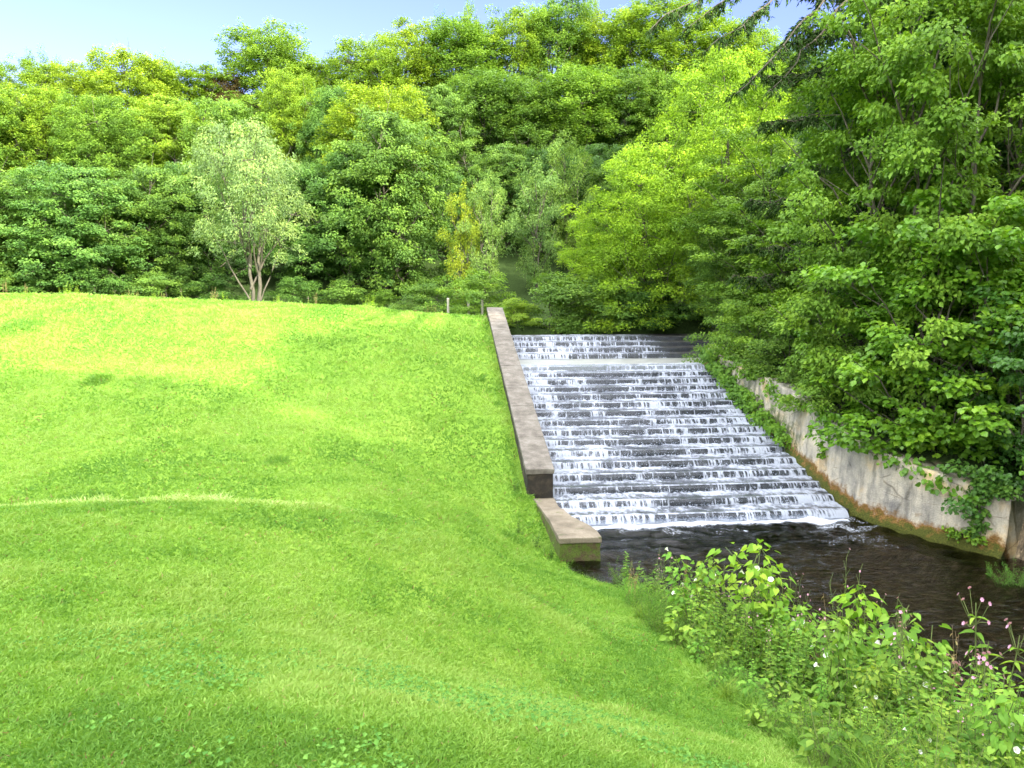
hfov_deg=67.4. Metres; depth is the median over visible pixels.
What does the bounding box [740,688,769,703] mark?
grass tuft
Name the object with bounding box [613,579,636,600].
grass tuft
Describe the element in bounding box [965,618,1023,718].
balsam
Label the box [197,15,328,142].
forest tree
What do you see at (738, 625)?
broadleaf weed
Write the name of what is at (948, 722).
nettle
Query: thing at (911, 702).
nettle
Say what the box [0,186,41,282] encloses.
forest tree
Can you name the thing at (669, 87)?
forest tree
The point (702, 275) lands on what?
willow bush
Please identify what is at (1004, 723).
bindweed
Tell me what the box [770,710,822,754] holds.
grass tuft
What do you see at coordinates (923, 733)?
cow parsley
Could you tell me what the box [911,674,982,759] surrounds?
nettle
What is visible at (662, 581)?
willowherb
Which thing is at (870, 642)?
nettle
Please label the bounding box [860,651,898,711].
nettle
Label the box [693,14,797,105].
forest tree
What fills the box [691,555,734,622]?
bindweed
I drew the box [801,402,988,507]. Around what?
ivy
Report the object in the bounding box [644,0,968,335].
conifer tree
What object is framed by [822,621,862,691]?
bindweed
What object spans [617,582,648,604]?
grass tuft
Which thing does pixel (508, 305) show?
shrub
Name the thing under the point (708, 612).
nettle
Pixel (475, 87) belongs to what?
forest tree
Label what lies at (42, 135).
forest tree
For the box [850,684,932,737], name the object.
cow parsley
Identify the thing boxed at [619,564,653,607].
cow parsley
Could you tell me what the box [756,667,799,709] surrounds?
broadleaf weed
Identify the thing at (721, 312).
shrub
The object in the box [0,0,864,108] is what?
sky
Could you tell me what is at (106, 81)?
forest tree
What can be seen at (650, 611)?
cow parsley
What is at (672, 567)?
nettle
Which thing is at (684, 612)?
nettle
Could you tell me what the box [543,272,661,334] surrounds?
shrub
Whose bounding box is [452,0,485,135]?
forest tree
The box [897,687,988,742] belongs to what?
nettle
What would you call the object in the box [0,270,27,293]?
shrub
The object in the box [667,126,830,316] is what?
broadleaf tree
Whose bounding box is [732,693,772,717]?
grass tuft
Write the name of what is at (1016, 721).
nettle
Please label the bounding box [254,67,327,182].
forest tree
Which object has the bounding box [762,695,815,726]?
grass tuft
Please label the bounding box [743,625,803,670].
cow parsley
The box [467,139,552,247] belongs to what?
forest tree
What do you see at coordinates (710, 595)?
nettle
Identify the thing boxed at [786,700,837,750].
broadleaf weed
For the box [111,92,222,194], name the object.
forest tree
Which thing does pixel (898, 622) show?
willowherb
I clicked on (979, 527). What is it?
ivy
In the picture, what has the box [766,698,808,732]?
cow parsley
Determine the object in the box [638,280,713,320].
shrub
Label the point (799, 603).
willowherb
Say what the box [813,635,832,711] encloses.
willowherb
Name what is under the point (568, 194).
wispy tree
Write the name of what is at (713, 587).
nettle
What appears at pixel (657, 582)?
willowherb
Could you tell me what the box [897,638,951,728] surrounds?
bindweed
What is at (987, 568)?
nettle
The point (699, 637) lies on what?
broadleaf weed
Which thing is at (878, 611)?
bindweed
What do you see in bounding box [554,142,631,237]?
forest tree
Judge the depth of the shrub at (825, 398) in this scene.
17.75 m
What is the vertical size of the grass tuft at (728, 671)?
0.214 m
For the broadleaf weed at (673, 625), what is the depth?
8.25 m
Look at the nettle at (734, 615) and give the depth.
9.03 m
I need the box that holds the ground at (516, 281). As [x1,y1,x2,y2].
[0,93,1023,767]
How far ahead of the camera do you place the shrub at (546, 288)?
30.58 m
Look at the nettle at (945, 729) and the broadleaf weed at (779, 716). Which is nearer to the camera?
the nettle at (945, 729)
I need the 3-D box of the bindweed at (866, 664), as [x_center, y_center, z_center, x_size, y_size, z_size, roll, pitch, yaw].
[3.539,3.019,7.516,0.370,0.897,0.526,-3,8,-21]
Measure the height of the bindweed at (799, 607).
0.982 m
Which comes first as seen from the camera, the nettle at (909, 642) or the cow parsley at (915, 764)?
the cow parsley at (915, 764)
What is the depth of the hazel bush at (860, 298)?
17.45 m
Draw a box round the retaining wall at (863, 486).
[703,353,1023,559]
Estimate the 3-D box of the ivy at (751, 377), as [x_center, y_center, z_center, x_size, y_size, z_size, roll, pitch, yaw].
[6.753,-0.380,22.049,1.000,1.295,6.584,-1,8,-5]
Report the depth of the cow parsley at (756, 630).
7.72 m
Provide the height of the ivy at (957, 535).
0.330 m
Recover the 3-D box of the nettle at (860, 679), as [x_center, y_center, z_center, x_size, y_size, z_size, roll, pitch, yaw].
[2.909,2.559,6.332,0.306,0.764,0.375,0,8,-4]
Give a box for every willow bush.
[547,207,675,331]
[558,129,740,332]
[670,171,788,317]
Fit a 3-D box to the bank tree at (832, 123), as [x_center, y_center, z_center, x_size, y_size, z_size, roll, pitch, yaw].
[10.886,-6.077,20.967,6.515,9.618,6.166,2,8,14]
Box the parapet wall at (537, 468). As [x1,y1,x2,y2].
[487,307,554,498]
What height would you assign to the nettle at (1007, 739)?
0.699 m
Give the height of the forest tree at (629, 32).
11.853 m
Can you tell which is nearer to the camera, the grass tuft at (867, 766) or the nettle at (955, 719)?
the grass tuft at (867, 766)
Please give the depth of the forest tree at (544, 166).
43.88 m
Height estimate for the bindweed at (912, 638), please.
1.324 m
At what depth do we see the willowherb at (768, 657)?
7.07 m
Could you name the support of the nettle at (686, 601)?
on the ground at (516, 281)
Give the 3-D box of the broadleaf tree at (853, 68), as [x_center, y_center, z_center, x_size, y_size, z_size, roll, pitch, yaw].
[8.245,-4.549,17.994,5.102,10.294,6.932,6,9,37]
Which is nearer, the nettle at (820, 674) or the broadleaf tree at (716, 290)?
the nettle at (820, 674)
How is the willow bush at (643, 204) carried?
on the ground at (516, 281)
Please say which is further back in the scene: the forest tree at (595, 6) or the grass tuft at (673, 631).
the forest tree at (595, 6)
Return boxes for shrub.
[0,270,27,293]
[5,273,89,293]
[58,269,132,295]
[125,269,209,298]
[176,272,256,300]
[263,275,340,303]
[310,279,368,305]
[362,288,415,311]
[384,277,480,313]
[425,267,517,320]
[499,297,542,326]
[505,271,602,333]
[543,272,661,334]
[608,280,693,330]
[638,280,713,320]
[681,294,764,365]
[689,289,804,364]
[720,308,829,385]
[770,332,898,416]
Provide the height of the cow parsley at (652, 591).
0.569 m
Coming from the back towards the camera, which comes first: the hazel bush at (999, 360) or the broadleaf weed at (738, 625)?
the hazel bush at (999, 360)
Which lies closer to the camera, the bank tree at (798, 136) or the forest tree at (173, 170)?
the bank tree at (798, 136)
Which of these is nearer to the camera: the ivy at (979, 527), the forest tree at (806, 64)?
the ivy at (979, 527)
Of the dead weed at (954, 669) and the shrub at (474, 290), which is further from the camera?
the shrub at (474, 290)
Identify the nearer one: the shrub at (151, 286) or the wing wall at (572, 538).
the wing wall at (572, 538)
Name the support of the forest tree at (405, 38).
on the ground at (516, 281)
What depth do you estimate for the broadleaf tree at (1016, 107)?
16.84 m
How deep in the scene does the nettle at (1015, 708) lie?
5.60 m
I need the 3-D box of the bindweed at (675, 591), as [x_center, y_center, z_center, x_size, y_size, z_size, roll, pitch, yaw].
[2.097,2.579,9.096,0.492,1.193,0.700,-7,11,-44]
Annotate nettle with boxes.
[516,517,523,534]
[532,533,540,546]
[542,541,553,558]
[620,551,641,591]
[637,562,694,609]
[673,587,703,631]
[676,575,731,643]
[680,584,694,622]
[682,586,734,652]
[702,594,727,649]
[703,575,732,623]
[709,606,744,663]
[710,597,750,659]
[718,586,771,649]
[724,591,760,664]
[734,594,792,655]
[748,646,799,698]
[751,614,787,684]
[767,633,813,702]
[776,615,821,696]
[787,600,898,687]
[798,653,834,712]
[800,673,828,726]
[819,611,867,719]
[824,627,869,710]
[843,635,941,747]
[844,703,874,761]
[846,635,928,706]
[846,651,887,739]
[850,696,880,756]
[854,641,921,706]
[854,709,926,761]
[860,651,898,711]
[867,634,936,724]
[891,672,934,742]
[895,697,938,760]
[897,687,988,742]
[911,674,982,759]
[912,703,1001,767]
[916,697,971,764]
[917,684,967,729]
[922,685,1023,767]
[926,650,1008,747]
[933,675,1001,762]
[953,702,1004,766]
[960,751,1023,767]
[980,663,1018,765]
[985,561,992,576]
[999,688,1023,759]
[1002,702,1023,761]
[1004,692,1019,735]
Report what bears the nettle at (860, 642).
on the ground at (516, 281)
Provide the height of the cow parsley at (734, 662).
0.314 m
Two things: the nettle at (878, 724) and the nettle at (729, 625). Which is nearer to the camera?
the nettle at (878, 724)
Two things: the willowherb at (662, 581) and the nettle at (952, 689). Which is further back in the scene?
the willowherb at (662, 581)
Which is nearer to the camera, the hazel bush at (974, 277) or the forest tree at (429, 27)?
the hazel bush at (974, 277)
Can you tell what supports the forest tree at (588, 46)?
on the ground at (516, 281)
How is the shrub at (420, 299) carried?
on the ground at (516, 281)
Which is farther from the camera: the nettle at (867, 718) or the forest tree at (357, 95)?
the forest tree at (357, 95)
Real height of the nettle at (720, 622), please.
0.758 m
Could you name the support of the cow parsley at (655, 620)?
on the ground at (516, 281)
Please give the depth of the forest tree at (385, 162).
38.79 m
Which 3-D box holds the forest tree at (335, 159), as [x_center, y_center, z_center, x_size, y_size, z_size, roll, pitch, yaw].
[-8.694,-8.645,40.909,7.858,7.462,7.268,-5,9,-33]
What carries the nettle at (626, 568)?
on the ground at (516, 281)
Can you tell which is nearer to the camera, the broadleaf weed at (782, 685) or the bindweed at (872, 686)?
the bindweed at (872, 686)
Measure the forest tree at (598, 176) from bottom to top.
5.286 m
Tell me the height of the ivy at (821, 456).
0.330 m
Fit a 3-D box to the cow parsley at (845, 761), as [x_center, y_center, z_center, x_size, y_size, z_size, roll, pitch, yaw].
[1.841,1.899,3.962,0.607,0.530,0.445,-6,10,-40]
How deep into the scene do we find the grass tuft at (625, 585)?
12.04 m
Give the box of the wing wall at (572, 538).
[533,498,601,561]
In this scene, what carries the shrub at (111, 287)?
on the ground at (516, 281)
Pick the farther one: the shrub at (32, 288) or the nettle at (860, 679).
the shrub at (32, 288)
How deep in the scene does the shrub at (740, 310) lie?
23.15 m
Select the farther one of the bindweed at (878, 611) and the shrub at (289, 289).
the shrub at (289, 289)
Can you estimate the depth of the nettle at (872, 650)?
7.04 m
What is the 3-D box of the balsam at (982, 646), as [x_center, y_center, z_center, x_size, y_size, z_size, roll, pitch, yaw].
[4.272,2.843,7.033,0.363,1.937,0.488,-5,9,-34]
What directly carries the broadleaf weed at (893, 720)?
on the ground at (516, 281)
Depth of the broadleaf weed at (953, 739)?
3.78 m
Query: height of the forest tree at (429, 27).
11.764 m
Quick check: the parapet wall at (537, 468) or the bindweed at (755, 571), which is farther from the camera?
the parapet wall at (537, 468)
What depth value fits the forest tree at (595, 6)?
66.78 m
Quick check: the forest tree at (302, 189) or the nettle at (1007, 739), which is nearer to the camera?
the nettle at (1007, 739)
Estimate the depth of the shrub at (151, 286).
35.52 m
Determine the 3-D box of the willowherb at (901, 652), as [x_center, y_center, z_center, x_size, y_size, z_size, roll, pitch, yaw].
[3.044,2.312,5.969,0.371,1.310,0.497,-1,8,-8]
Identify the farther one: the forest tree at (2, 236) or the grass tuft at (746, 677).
the forest tree at (2, 236)
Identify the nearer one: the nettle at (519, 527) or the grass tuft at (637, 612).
the grass tuft at (637, 612)
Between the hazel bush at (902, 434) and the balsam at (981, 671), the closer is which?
the balsam at (981, 671)
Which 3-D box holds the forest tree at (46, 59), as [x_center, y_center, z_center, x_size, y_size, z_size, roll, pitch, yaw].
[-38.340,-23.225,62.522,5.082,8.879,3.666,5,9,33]
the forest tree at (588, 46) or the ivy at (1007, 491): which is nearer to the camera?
the ivy at (1007, 491)
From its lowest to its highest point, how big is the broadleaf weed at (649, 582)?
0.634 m
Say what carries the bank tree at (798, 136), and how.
on the ground at (516, 281)
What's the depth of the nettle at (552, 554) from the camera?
13.72 m
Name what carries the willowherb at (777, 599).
on the ground at (516, 281)
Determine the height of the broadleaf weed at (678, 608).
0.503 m
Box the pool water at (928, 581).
[566,515,1023,722]
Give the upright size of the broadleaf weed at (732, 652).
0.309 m
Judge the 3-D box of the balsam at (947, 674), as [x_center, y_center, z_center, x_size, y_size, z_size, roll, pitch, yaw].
[3.682,2.845,6.675,0.352,1.025,0.309,-1,8,-5]
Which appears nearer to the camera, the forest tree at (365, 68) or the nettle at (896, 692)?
the nettle at (896, 692)
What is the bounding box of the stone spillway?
[512,324,848,521]
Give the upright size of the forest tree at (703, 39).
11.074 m
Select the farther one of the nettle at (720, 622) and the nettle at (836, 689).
the nettle at (720, 622)
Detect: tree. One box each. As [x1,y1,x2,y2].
[0,52,69,142]
[0,60,13,105]
[0,82,91,192]
[0,88,47,193]
[0,159,97,290]
[0,160,176,294]
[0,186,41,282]
[21,43,72,144]
[28,58,110,154]
[44,90,166,207]
[70,39,197,154]
[82,158,223,297]
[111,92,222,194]
[124,59,230,122]
[152,47,176,115]
[154,161,270,288]
[167,115,330,300]
[174,90,269,215]
[196,72,255,133]
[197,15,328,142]
[235,150,346,281]
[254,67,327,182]
[261,54,344,139]
[276,150,417,290]
[287,77,366,180]
[306,80,444,206]
[307,91,469,295]
[318,32,420,115]
[366,14,455,112]
[391,83,489,203]
[412,12,508,119]
[413,171,486,254]
[422,65,547,180]
[424,6,449,133]
[437,179,482,305]
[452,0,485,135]
[456,168,521,303]
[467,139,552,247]
[471,0,553,96]
[475,66,574,170]
[491,144,587,253]
[501,155,563,293]
[510,0,598,132]
[519,0,552,91]
[527,126,603,270]
[531,63,627,179]
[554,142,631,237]
[556,7,638,101]
[563,158,674,247]
[570,58,679,166]
[580,0,602,116]
[587,0,694,101]
[619,65,709,178]
[633,30,802,310]
[636,0,742,120]
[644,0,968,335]
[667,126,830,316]
[670,66,787,167]
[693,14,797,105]
[698,157,944,346]
[755,43,835,114]
[758,117,851,271]
[759,0,996,394]
[780,0,1019,299]
[783,0,1023,413]
[830,0,1023,251]
[860,0,1023,327]
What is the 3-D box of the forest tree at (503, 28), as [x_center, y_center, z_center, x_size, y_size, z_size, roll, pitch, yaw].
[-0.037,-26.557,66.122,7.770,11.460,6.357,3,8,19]
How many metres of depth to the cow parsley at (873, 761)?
4.19 m
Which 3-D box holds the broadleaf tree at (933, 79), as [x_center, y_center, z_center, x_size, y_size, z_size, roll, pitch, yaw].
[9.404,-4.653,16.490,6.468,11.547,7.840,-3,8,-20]
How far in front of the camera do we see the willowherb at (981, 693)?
4.81 m
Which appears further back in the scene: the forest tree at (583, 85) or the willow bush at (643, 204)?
the forest tree at (583, 85)
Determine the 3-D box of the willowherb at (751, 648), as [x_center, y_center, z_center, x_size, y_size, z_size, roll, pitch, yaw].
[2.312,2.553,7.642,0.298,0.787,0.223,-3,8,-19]
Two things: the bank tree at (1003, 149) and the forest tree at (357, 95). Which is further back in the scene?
the forest tree at (357, 95)
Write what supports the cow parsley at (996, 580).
in the pool water at (928, 581)
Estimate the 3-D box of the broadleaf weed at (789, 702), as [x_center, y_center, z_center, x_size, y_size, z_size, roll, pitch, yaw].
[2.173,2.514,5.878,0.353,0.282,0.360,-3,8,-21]
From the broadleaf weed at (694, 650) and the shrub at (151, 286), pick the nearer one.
the broadleaf weed at (694, 650)
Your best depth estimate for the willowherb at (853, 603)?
7.98 m
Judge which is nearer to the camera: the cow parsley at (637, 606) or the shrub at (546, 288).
the cow parsley at (637, 606)
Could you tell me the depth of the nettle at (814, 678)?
7.16 m
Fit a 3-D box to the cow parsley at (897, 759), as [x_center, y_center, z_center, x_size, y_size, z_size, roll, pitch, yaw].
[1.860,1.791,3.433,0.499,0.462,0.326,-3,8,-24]
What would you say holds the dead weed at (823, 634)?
on the ground at (516, 281)
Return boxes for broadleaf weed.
[646,577,689,608]
[659,603,713,645]
[664,604,715,644]
[687,617,720,656]
[687,629,714,663]
[705,661,729,688]
[710,640,742,672]
[729,624,770,663]
[733,666,770,702]
[743,688,798,741]
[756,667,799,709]
[768,685,817,725]
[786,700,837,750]
[789,689,872,767]
[799,651,845,683]
[843,687,900,726]
[862,709,918,758]
[885,739,955,767]
[910,736,998,767]
[926,744,996,767]
[938,709,1007,761]
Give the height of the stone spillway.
3.848 m
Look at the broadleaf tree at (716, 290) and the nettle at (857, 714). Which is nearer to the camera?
the nettle at (857, 714)
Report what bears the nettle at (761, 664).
on the ground at (516, 281)
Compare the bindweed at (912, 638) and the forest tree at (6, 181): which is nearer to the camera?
the bindweed at (912, 638)
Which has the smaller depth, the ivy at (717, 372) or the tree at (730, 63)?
the ivy at (717, 372)
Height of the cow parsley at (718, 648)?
0.556 m
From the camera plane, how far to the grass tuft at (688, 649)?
7.98 m
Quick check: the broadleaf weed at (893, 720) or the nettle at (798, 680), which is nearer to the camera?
the broadleaf weed at (893, 720)
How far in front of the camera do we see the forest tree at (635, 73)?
52.39 m
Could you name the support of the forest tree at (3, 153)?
on the ground at (516, 281)
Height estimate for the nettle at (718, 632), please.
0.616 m
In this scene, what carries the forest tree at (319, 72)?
on the ground at (516, 281)
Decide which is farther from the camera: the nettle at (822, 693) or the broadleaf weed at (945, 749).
the nettle at (822, 693)
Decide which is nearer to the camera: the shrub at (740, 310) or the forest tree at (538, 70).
the shrub at (740, 310)
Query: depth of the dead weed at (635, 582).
10.80 m
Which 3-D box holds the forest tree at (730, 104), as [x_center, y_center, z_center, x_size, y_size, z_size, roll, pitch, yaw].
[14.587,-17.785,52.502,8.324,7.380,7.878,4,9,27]
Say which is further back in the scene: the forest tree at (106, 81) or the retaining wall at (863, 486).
the forest tree at (106, 81)
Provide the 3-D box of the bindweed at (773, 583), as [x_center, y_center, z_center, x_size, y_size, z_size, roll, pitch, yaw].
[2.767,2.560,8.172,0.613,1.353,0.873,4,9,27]
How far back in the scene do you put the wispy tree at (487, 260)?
37.35 m
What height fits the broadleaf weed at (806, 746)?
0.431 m
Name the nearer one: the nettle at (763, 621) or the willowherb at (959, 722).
the willowherb at (959, 722)
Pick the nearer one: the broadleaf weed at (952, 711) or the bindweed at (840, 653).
the broadleaf weed at (952, 711)
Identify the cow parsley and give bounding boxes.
[608,554,632,582]
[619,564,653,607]
[625,573,651,599]
[625,590,669,626]
[630,570,659,597]
[630,589,666,623]
[637,572,681,612]
[641,586,680,633]
[653,589,671,619]
[653,593,678,614]
[695,606,753,663]
[701,632,731,670]
[723,646,756,678]
[738,621,791,679]
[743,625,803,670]
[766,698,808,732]
[782,634,857,691]
[790,698,852,762]
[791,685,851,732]
[795,685,834,716]
[816,674,919,767]
[816,717,887,766]
[827,691,871,739]
[831,708,919,767]
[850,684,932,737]
[863,712,912,766]
[880,706,971,767]
[881,727,990,767]
[885,689,1023,767]
[990,562,1019,585]
[1001,559,1023,587]
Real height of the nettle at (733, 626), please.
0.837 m
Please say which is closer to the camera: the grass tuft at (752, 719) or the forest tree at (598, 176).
the grass tuft at (752, 719)
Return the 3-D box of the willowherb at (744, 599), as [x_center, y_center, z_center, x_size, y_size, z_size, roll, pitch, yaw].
[2.500,2.487,7.935,0.235,1.065,0.410,7,10,42]
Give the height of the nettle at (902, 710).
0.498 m
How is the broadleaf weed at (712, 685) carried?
on the ground at (516, 281)
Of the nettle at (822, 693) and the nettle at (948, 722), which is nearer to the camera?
the nettle at (948, 722)
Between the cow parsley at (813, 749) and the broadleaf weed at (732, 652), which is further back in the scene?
the broadleaf weed at (732, 652)
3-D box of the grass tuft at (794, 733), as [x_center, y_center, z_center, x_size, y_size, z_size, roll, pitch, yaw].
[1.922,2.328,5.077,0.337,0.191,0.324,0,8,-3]
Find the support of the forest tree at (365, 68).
on the ground at (516, 281)
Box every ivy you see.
[698,343,795,406]
[699,347,749,408]
[728,383,793,449]
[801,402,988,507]
[816,445,828,459]
[941,525,987,545]
[963,476,992,538]
[976,480,1023,501]
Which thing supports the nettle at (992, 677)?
on the ground at (516, 281)
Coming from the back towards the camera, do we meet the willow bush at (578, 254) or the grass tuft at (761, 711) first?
the willow bush at (578, 254)
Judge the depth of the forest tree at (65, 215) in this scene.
34.93 m
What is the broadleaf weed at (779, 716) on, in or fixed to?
on the ground at (516, 281)
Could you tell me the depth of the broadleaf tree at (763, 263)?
21.73 m
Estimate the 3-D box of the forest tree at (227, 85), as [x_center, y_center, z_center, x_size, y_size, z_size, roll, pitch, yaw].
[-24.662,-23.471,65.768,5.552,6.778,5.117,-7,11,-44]
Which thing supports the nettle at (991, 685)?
on the ground at (516, 281)
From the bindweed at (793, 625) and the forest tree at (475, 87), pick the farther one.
the forest tree at (475, 87)
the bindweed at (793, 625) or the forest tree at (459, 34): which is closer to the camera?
the bindweed at (793, 625)
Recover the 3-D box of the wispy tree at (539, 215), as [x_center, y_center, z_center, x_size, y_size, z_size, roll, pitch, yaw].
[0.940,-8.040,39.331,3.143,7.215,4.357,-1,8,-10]
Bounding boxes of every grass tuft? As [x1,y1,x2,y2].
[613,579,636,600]
[615,577,646,595]
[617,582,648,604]
[626,599,645,618]
[656,609,692,642]
[679,634,705,655]
[707,671,745,701]
[713,659,740,683]
[726,679,773,708]
[729,696,769,726]
[731,665,768,688]
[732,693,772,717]
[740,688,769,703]
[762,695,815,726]
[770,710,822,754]
[780,723,815,749]
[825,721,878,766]
[831,736,897,767]
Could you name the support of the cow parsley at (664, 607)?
on the ground at (516, 281)
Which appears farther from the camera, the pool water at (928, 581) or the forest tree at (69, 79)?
the forest tree at (69, 79)
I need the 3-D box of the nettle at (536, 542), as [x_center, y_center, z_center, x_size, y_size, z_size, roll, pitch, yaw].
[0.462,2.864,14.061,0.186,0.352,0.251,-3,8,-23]
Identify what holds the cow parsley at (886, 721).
on the ground at (516, 281)
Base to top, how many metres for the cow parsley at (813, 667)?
0.625 m
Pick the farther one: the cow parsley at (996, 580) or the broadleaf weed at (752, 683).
the cow parsley at (996, 580)
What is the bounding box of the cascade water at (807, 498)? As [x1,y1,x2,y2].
[511,334,848,524]
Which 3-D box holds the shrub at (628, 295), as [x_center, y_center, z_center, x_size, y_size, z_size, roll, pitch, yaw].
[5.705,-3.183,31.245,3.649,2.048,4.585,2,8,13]
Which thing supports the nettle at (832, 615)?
on the ground at (516, 281)
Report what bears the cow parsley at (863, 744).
on the ground at (516, 281)
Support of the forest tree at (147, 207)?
on the ground at (516, 281)
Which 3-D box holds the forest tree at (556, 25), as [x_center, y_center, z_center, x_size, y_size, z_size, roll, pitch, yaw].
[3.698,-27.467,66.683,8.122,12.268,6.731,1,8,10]
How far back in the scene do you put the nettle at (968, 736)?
4.22 m
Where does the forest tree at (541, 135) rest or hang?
on the ground at (516, 281)
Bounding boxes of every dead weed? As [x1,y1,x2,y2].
[626,563,638,599]
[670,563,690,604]
[809,594,840,687]
[939,629,973,708]
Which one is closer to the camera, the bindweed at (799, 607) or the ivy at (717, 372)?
the bindweed at (799, 607)
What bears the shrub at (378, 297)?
on the ground at (516, 281)
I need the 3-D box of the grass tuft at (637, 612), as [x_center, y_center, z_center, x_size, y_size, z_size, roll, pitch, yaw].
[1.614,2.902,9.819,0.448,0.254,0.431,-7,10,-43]
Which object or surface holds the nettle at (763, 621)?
on the ground at (516, 281)
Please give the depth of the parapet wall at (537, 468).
19.39 m
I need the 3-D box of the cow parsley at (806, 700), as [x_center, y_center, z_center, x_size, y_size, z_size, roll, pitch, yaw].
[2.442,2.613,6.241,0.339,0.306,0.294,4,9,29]
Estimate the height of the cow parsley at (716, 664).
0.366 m
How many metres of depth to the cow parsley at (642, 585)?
11.30 m
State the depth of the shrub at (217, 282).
36.69 m
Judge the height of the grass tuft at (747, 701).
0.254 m
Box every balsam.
[915,654,964,705]
[957,586,1009,712]
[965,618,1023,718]
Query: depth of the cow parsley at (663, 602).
10.02 m
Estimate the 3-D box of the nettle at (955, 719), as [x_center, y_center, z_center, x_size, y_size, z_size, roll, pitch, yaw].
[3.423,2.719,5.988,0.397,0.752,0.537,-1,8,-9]
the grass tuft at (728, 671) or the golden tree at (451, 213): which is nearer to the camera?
the grass tuft at (728, 671)
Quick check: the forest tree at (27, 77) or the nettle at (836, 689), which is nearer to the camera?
the nettle at (836, 689)
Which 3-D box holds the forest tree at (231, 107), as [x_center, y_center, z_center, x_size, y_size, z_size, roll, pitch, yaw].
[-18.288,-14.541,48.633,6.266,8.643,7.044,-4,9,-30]
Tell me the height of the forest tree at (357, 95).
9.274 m
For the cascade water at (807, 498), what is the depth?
19.19 m
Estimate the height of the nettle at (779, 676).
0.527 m
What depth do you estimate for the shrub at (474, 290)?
33.14 m
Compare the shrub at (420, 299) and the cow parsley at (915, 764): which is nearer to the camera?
the cow parsley at (915, 764)
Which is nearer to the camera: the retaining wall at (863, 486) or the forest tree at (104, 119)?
the retaining wall at (863, 486)
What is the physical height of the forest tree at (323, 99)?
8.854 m
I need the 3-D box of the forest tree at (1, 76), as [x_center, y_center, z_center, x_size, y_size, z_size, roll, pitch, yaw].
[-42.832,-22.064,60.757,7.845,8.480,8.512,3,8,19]
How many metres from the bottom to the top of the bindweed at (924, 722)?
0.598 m
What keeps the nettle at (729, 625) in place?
on the ground at (516, 281)
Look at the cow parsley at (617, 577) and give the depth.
12.89 m
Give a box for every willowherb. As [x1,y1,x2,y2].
[655,569,660,600]
[656,549,674,619]
[728,602,758,672]
[740,576,770,669]
[748,569,796,656]
[762,619,777,690]
[779,573,810,662]
[809,609,835,697]
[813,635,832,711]
[829,548,886,705]
[877,596,916,741]
[893,593,909,667]
[952,700,999,763]
[957,653,987,759]
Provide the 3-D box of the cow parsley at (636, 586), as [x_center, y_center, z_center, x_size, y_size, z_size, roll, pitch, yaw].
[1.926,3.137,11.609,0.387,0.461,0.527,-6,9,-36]
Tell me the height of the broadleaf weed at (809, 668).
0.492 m
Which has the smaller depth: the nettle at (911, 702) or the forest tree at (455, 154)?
the nettle at (911, 702)
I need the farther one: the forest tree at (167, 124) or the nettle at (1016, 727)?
the forest tree at (167, 124)
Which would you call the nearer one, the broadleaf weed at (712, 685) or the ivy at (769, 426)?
the broadleaf weed at (712, 685)
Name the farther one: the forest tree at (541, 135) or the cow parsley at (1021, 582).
the forest tree at (541, 135)
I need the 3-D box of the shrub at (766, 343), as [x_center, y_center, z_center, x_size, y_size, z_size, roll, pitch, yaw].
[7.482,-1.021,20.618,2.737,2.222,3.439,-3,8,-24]
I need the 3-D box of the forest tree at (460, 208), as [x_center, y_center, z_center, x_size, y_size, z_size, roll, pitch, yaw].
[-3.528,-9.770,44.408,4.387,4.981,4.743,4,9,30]
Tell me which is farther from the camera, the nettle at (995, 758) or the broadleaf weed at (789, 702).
the broadleaf weed at (789, 702)
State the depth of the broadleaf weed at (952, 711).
5.49 m
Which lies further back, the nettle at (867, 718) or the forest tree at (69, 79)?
the forest tree at (69, 79)
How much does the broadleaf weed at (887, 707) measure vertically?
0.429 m
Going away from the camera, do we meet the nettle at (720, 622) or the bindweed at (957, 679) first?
the bindweed at (957, 679)
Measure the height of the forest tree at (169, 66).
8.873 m
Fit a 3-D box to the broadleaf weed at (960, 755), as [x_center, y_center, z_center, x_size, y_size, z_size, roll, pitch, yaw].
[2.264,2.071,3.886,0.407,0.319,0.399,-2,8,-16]
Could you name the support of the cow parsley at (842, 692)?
on the ground at (516, 281)
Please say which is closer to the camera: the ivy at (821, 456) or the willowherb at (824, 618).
the willowherb at (824, 618)
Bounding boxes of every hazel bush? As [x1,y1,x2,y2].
[793,250,971,410]
[799,186,1023,463]
[885,195,1023,475]
[921,285,1023,518]
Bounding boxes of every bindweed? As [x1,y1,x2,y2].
[662,547,720,627]
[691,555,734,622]
[707,539,783,671]
[744,560,796,665]
[770,601,818,695]
[772,607,822,695]
[805,618,867,727]
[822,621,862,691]
[827,584,891,692]
[850,662,890,741]
[855,645,890,706]
[872,605,952,728]
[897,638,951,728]
[901,705,942,763]
[920,647,964,723]
[962,688,1023,767]

